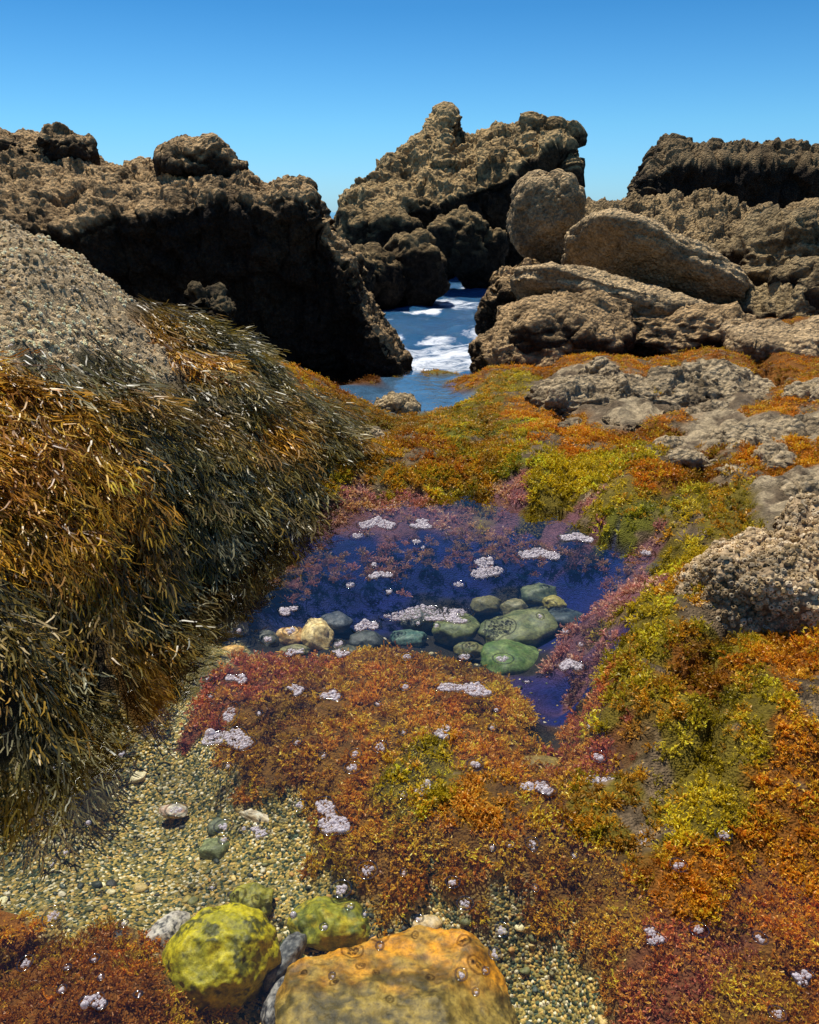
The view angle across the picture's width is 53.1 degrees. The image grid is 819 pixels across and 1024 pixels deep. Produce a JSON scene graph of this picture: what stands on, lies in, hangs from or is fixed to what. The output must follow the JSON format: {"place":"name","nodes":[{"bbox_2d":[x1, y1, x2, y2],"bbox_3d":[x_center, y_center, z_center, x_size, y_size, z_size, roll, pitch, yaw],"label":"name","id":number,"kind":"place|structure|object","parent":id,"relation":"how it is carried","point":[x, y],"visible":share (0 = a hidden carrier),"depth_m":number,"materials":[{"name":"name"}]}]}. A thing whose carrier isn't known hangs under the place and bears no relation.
{"place":"outdoors","nodes":[
{"label":"outdoors","id":0,"kind":"place"},
{"bbox_2d":[330,212,486,374],"bbox_3d":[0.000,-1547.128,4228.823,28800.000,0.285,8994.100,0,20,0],"label":"sea water","id":1,"kind":"structure","parent":0,"point":[440,334],"depth_m":10.36,"materials":[{"name":"blue liquid"}]},
{"bbox_2d":[332,204,508,309],"bbox_3d":[0.098,-4.428,14.346,3.675,1.854,6.300,0,20,0],"label":"sea rock","id":2,"kind":"object","parent":1,"relation":"in","point":[411,261],"visible":0.7,"depth_m":14.96,"materials":[{"name":"brown stone"}]},
{"bbox_2d":[337,101,587,267],"bbox_3d":[0.828,-7.548,20.004,6.459,4.543,6.338,0,20,0],"label":"sea stack","id":3,"kind":"object","parent":1,"relation":"in","point":[442,162],"visible":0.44,"depth_m":18.02,"materials":[{"name":"brown stone"}]},
{"bbox_2d":[584,188,818,243],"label":"rock ridge","id":4,"kind":"object","parent":1,"relation":"in","point":[709,215],"visible":0.17,"depth_m":8.99,"materials":[{"name":"brown stone"}]},
{"bbox_2d":[626,133,818,208],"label":"rock stack","id":5,"kind":"object","parent":1,"relation":"in","point":[782,174],"visible":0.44,"depth_m":11.81,"materials":[{"name":"brown stone"}]},
{"bbox_2d":[0,220,818,1023],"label":"rocky shore ground","id":6,"kind":"structure","parent":0,"point":[422,584],"depth_m":1.64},
{"bbox_2d":[108,929,127,937],"bbox_3d":[-0.427,0.702,1.282,0.113,0.060,0.045,14,24,33],"label":"mussel shell","id":7,"kind":"object","parent":6,"relation":"on","point":[117,933],"visible":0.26,"depth_m":1.29,"materials":[{"name":"stone"}]},
{"bbox_2d":[129,771,146,782],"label":"cobblestone","id":8,"kind":"object","parent":6,"relation":"on","point":[133,779],"visible":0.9,"depth_m":1.73,"materials":[{"name":"stone"}]},
{"bbox_2d":[145,910,190,947],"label":"speckled stone","id":9,"kind":"object","parent":6,"relation":"on","point":[166,927],"visible":0.41,"depth_m":1.32,"materials":[{"name":"grey stone"}]},
{"bbox_2d":[159,803,187,818],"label":"cobblestone","id":10,"kind":"object","parent":6,"relation":"on","point":[165,811],"visible":0.98,"depth_m":1.64,"materials":[{"name":"stone"}]},
{"bbox_2d":[0,293,394,875],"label":"rockweed","id":11,"kind":"object","parent":6,"relation":"on","point":[216,437],"visible":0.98,"depth_m":2.14,"materials":[{"name":"brown plant"}]},
{"bbox_2d":[0,127,412,382],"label":"rock wall","id":12,"kind":"structure","parent":6,"relation":"on","point":[281,260],"depth_m":5.51,"materials":[{"name":"brown stone"}]},
{"bbox_2d":[0,121,248,177],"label":"boulder","id":13,"kind":"object","parent":12,"relation":"on","point":[187,156],"visible":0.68,"depth_m":5.82,"materials":[{"name":"brown stone"}]},
{"bbox_2d":[184,281,236,328],"bbox_3d":[-0.876,-0.885,3.635,0.239,0.276,0.269,0,20,0],"label":"rock knob","id":14,"kind":"object","parent":6,"relation":"on","point":[215,299],"visible":0.66,"depth_m":3.57,"materials":[{"name":"stone"}]},
{"bbox_2d":[198,837,229,859],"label":"cobblestone","id":15,"kind":"object","parent":6,"relation":"on","point":[212,848],"visible":0.98,"depth_m":1.53,"materials":[{"name":"stone"}]},
{"bbox_2d":[207,818,227,835],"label":"cobblestone","id":16,"kind":"object","parent":6,"relation":"on","point":[213,827],"visible":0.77,"depth_m":1.59,"materials":[{"name":"stone"}]},
{"bbox_2d":[161,902,280,1011],"bbox_3d":[-0.289,0.695,1.270,0.177,0.146,0.156,-11,23,-27],"label":"algae covered stone","id":17,"kind":"object","parent":6,"relation":"on","point":[219,957],"visible":0.89,"depth_m":1.22,"materials":[{"name":"yellow stone"}]},
{"bbox_2d":[213,613,248,638],"bbox_3d":[-0.520,0.333,2.371,0.105,0.069,0.103,11,23,27],"label":"cobblestone","id":18,"kind":"object","parent":6,"relation":"on","point":[233,630],"visible":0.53,"depth_m":2.34,"materials":[{"name":"stone"}]},
{"bbox_2d":[222,645,244,652],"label":"cobblestone","id":19,"kind":"object","parent":6,"relation":"on","point":[230,648],"visible":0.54,"depth_m":2.24,"materials":[{"name":"stone"}]},
{"bbox_2d":[229,882,273,916],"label":"mossy stone","id":20,"kind":"object","parent":6,"relation":"on","point":[255,895],"visible":0.62,"depth_m":1.42,"materials":[{"name":"stone"}]},
{"bbox_2d":[239,808,268,822],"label":"pale shell stone","id":21,"kind":"object","parent":6,"relation":"on","point":[250,814],"visible":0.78,"depth_m":1.58,"materials":[{"name":"beige stone"}]},
{"bbox_2d":[259,630,278,646],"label":"cobblestone","id":22,"kind":"object","parent":6,"relation":"on","point":[274,637],"visible":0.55,"depth_m":2.38,"materials":[{"name":"stone"}]},
{"bbox_2d":[260,973,285,1023],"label":"dark pebble","id":23,"kind":"object","parent":6,"relation":"on","point":[267,1015],"visible":0.49,"depth_m":1.22,"materials":[{"name":"stone"}]},
{"bbox_2d":[262,931,306,991],"bbox_3d":[-0.196,0.710,1.294,0.038,0.044,0.111,11,23,27],"label":"dark pebble","id":24,"kind":"object","parent":6,"relation":"on","point":[293,947],"visible":0.69,"depth_m":1.29,"materials":[{"name":"stone"}]},
{"bbox_2d":[276,626,301,645],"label":"cobblestone","id":25,"kind":"object","parent":6,"relation":"on","point":[289,638],"visible":0.69,"depth_m":2.40,"materials":[{"name":"stone"}]},
{"bbox_2d":[280,644,310,655],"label":"cobblestone","id":26,"kind":"object","parent":6,"relation":"on","point":[296,647],"visible":0.42,"depth_m":2.32,"materials":[{"name":"stone"}]},
{"bbox_2d":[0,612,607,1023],"bbox_3d":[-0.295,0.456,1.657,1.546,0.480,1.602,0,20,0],"label":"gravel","id":27,"kind":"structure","parent":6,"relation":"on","point":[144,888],"depth_m":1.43,"materials":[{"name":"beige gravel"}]},
{"bbox_2d":[301,618,333,650],"bbox_3d":[-0.273,0.368,2.430,0.095,0.093,0.152,0,20,0],"label":"cobblestone","id":28,"kind":"object","parent":6,"relation":"on","point":[317,634],"visible":0.89,"depth_m":2.38,"materials":[{"name":"stone"}]},
{"bbox_2d":[287,896,370,951],"bbox_3d":[-0.134,0.693,1.385,0.149,0.072,0.100,0,20,0],"label":"mossy stone","id":29,"kind":"object","parent":6,"relation":"on","point":[343,922],"visible":0.84,"depth_m":1.36,"materials":[{"name":"green stone"}]},
{"bbox_2d":[320,611,353,633],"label":"cobblestone","id":30,"kind":"object","parent":6,"relation":"on","point":[338,622],"visible":0.75,"depth_m":2.47,"materials":[{"name":"stone"}]},
{"bbox_2d":[333,644,358,652],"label":"cobblestone","id":31,"kind":"object","parent":6,"relation":"on","point":[352,648],"visible":0.3,"depth_m":2.33,"materials":[{"name":"stone"}]},
{"bbox_2d":[349,630,387,649],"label":"cobblestone","id":32,"kind":"object","parent":6,"relation":"on","point":[362,638],"visible":0.72,"depth_m":2.37,"materials":[{"name":"stone"}]},
{"bbox_2d":[274,925,519,1023],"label":"flat boulder","id":33,"kind":"object","parent":6,"relation":"on","point":[409,975],"visible":1,"depth_m":1.22,"materials":[{"name":"stone"}]},
{"bbox_2d":[374,391,420,413],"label":"tide pool boulder","id":34,"kind":"object","parent":6,"relation":"on","point":[394,402],"visible":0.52,"depth_m":4.30,"materials":[{"name":"beige stone"}]},
{"bbox_2d":[389,629,426,647],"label":"cobblestone","id":35,"kind":"object","parent":6,"relation":"on","point":[416,639],"visible":0.85,"depth_m":2.38,"materials":[{"name":"stone"}]},
{"bbox_2d":[0,314,818,1023],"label":"orange algae","id":36,"kind":"object","parent":6,"relation":"on","point":[140,962],"visible":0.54,"depth_m":1.35,"materials":[{"name":"orange plant"}]},
{"bbox_2d":[0,219,818,640],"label":"barnacles","id":37,"kind":"object","parent":6,"relation":"on","point":[748,579],"visible":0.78,"depth_m":2.06},
{"bbox_2d":[400,607,441,631],"bbox_3d":[0.035,0.330,2.528,0.135,0.055,0.099,-14,24,-34],"label":"cobblestone","id":38,"kind":"object","parent":6,"relation":"on","point":[424,625],"visible":0.69,"depth_m":2.49,"materials":[{"name":"stone"}]},
{"bbox_2d":[412,915,441,928],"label":"tan pebble","id":39,"kind":"object","parent":6,"relation":"on","point":[433,921],"visible":0.61,"depth_m":1.36,"materials":[{"name":"stone"}]},
{"bbox_2d":[262,524,634,703],"bbox_3d":[0.194,0.198,2.541,1.187,0.112,0.864,14,24,33],"label":"pink coralline algae","id":40,"kind":"object","parent":6,"relation":"on","point":[315,570],"visible":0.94,"depth_m":2.68,"materials":[{"name":"plant"}]},
{"bbox_2d":[432,613,479,645],"bbox_3d":[0.141,0.353,2.469,0.149,0.082,0.139,0,20,0],"label":"cobblestone","id":41,"kind":"object","parent":6,"relation":"on","point":[447,633],"visible":0.84,"depth_m":2.42,"materials":[{"name":"stone"}]},
{"bbox_2d":[173,648,760,1023],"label":"red algae","id":42,"kind":"object","parent":6,"relation":"on","point":[248,670],"visible":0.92,"depth_m":1.65,"materials":[{"name":"red plant"}]},
{"bbox_2d":[453,641,482,658],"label":"cobblestone","id":43,"kind":"object","parent":6,"relation":"on","point":[472,649],"visible":0.84,"depth_m":2.33,"materials":[{"name":"stone"}]},
{"bbox_2d":[152,640,788,1023],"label":"brown algae","id":44,"kind":"object","parent":6,"relation":"on","point":[515,702],"visible":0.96,"depth_m":1.56,"materials":[{"name":"brown plant"}]},
{"bbox_2d":[470,595,501,614],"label":"cobblestone","id":45,"kind":"object","parent":6,"relation":"on","point":[487,605],"visible":1,"depth_m":2.59,"materials":[{"name":"stone"}]},
{"bbox_2d":[319,468,669,706],"bbox_3d":[0.340,0.111,2.718,0.882,0.289,1.396,-14,24,-34],"label":"pink coralline algae","id":46,"kind":"object","parent":6,"relation":"on","point":[629,587],"visible":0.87,"depth_m":2.62,"materials":[{"name":"pink plant"}]},
{"bbox_2d":[474,257,540,334],"bbox_3d":[1.113,-1.868,7.407,0.842,0.848,1.630,14,24,33],"label":"rock outcrop","id":47,"kind":"object","parent":6,"relation":"on","point":[499,292],"visible":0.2,"depth_m":6.89,"materials":[{"name":"brown stone"}]},
{"bbox_2d":[506,168,586,264],"bbox_3d":[1.262,-2.702,7.589,0.728,0.878,0.830,0,20,0],"label":"balanced boulder","id":48,"kind":"object","parent":47,"relation":"on","point":[546,212],"visible":0.81,"depth_m":7.28,"materials":[{"name":"brown stone"}]},
{"bbox_2d":[480,639,538,674],"bbox_3d":[0.292,0.416,2.296,0.189,0.079,0.199,0,20,0],"label":"cobblestone","id":49,"kind":"object","parent":6,"relation":"on","point":[520,658],"visible":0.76,"depth_m":2.27,"materials":[{"name":"stone"}]},
{"bbox_2d":[499,598,527,614],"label":"cobblestone","id":50,"kind":"object","parent":6,"relation":"on","point":[509,606],"visible":0.66,"depth_m":2.58,"materials":[{"name":"stone"}]},
{"bbox_2d":[343,412,684,559],"bbox_3d":[0.474,-0.220,3.394,0.810,0.214,1.741,-14,25,-34],"label":"green algae","id":51,"kind":"object","parent":6,"relation":"on","point":[496,457],"visible":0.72,"depth_m":3.20,"materials":[{"name":"green plant"}]},
{"bbox_2d":[477,606,558,646],"bbox_3d":[0.318,0.351,2.469,0.247,0.097,0.192,-6,21,-15],"label":"cobblestone","id":52,"kind":"object","parent":6,"relation":"on","point":[529,626],"visible":0.82,"depth_m":2.42,"materials":[{"name":"stone"}]},
{"bbox_2d":[520,582,556,607],"bbox_3d":[0.433,0.269,2.690,0.143,0.079,0.143,0,20,0],"label":"cobblestone","id":53,"kind":"object","parent":6,"relation":"on","point":[533,595],"visible":0.69,"depth_m":2.64,"materials":[{"name":"stone"}]},
{"bbox_2d":[524,755,561,769],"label":"cobblestone","id":54,"kind":"object","parent":6,"relation":"on","point":[544,759],"visible":0.36,"depth_m":1.65,"materials":[{"name":"stone"}]},
{"bbox_2d":[299,367,802,852],"bbox_3d":[0.467,-0.225,3.760,2.181,0.712,4.960,-5,21,-13],"label":"sea moss","id":55,"kind":"object","parent":6,"relation":"on","point":[615,460],"visible":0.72,"depth_m":1.89,"materials":[{"name":"plant"}]},
{"bbox_2d":[542,595,566,610],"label":"cobblestone","id":56,"kind":"object","parent":6,"relation":"on","point":[551,602],"visible":0.73,"depth_m":2.60,"materials":[{"name":"stone"}]},
{"bbox_2d":[549,608,582,633],"bbox_3d":[0.478,0.338,2.510,0.121,0.074,0.124,0,20,0],"label":"cobblestone","id":57,"kind":"object","parent":6,"relation":"on","point":[562,616],"visible":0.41,"depth_m":2.48,"materials":[{"name":"stone"}]},
{"bbox_2d":[356,377,818,496],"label":"shelf rock","id":58,"kind":"object","parent":6,"relation":"on","point":[770,452],"visible":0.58,"depth_m":3.26,"materials":[{"name":"grey stone"}]},
{"bbox_2d":[467,289,755,374],"bbox_3d":[1.509,-1.234,5.953,2.191,0.781,1.166,-3,20,-8],"label":"boulder","id":59,"kind":"object","parent":6,"relation":"on","point":[545,330],"visible":0.63,"depth_m":5.54,"materials":[{"name":"beige stone"}]},
{"bbox_2d":[509,207,753,317],"bbox_3d":[1.904,-1.861,6.666,1.651,1.162,2.274,14,24,33],"label":"rock slab","id":60,"kind":"object","parent":59,"relation":"on","point":[645,266],"visible":0.65,"depth_m":6.28,"materials":[{"name":"brown stone"}]},
{"bbox_2d":[524,356,775,431],"bbox_3d":[1.258,-0.581,4.283,1.344,0.411,1.166,-19,27,-41],"label":"shelf rock","id":61,"kind":"object","parent":6,"relation":"on","point":[694,384],"visible":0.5,"depth_m":4.14,"materials":[{"name":"grey stone"}]},
{"bbox_2d":[675,496,818,639],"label":"barnacle boulder","id":62,"kind":"object","parent":6,"relation":"on","point":[769,572],"visible":0.38,"depth_m":1.97,"materials":[{"name":"beige stone"}]},
{"bbox_2d":[702,203,818,319],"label":"rock outcrop","id":63,"kind":"object","parent":6,"relation":"on","point":[773,252],"visible":0.52,"depth_m":6.55,"materials":[{"name":"brown stone"}]},
{"bbox_2d":[716,315,818,361],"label":"boulder","id":64,"kind":"object","parent":6,"relation":"on","point":[756,339],"visible":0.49,"depth_m":5.22,"materials":[{"name":"beige stone"}]},
{"bbox_2d":[0,0,818,211],"label":"sky","id":65,"kind":"structure","parent":0,"point":[319,90],"materials":[{"name":"blue"}]},
{"label":"tide pool water","id":66,"kind":"structure","parent":0,"visible":0},
{"bbox_2d":[8,345,811,1018],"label":"sea foam bubbles","id":67,"kind":"object","parent":66,"relation":"on","point":[470,689],"visible":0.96,"depth_m":1.82,"materials":[{"name":"white"}]}
]}

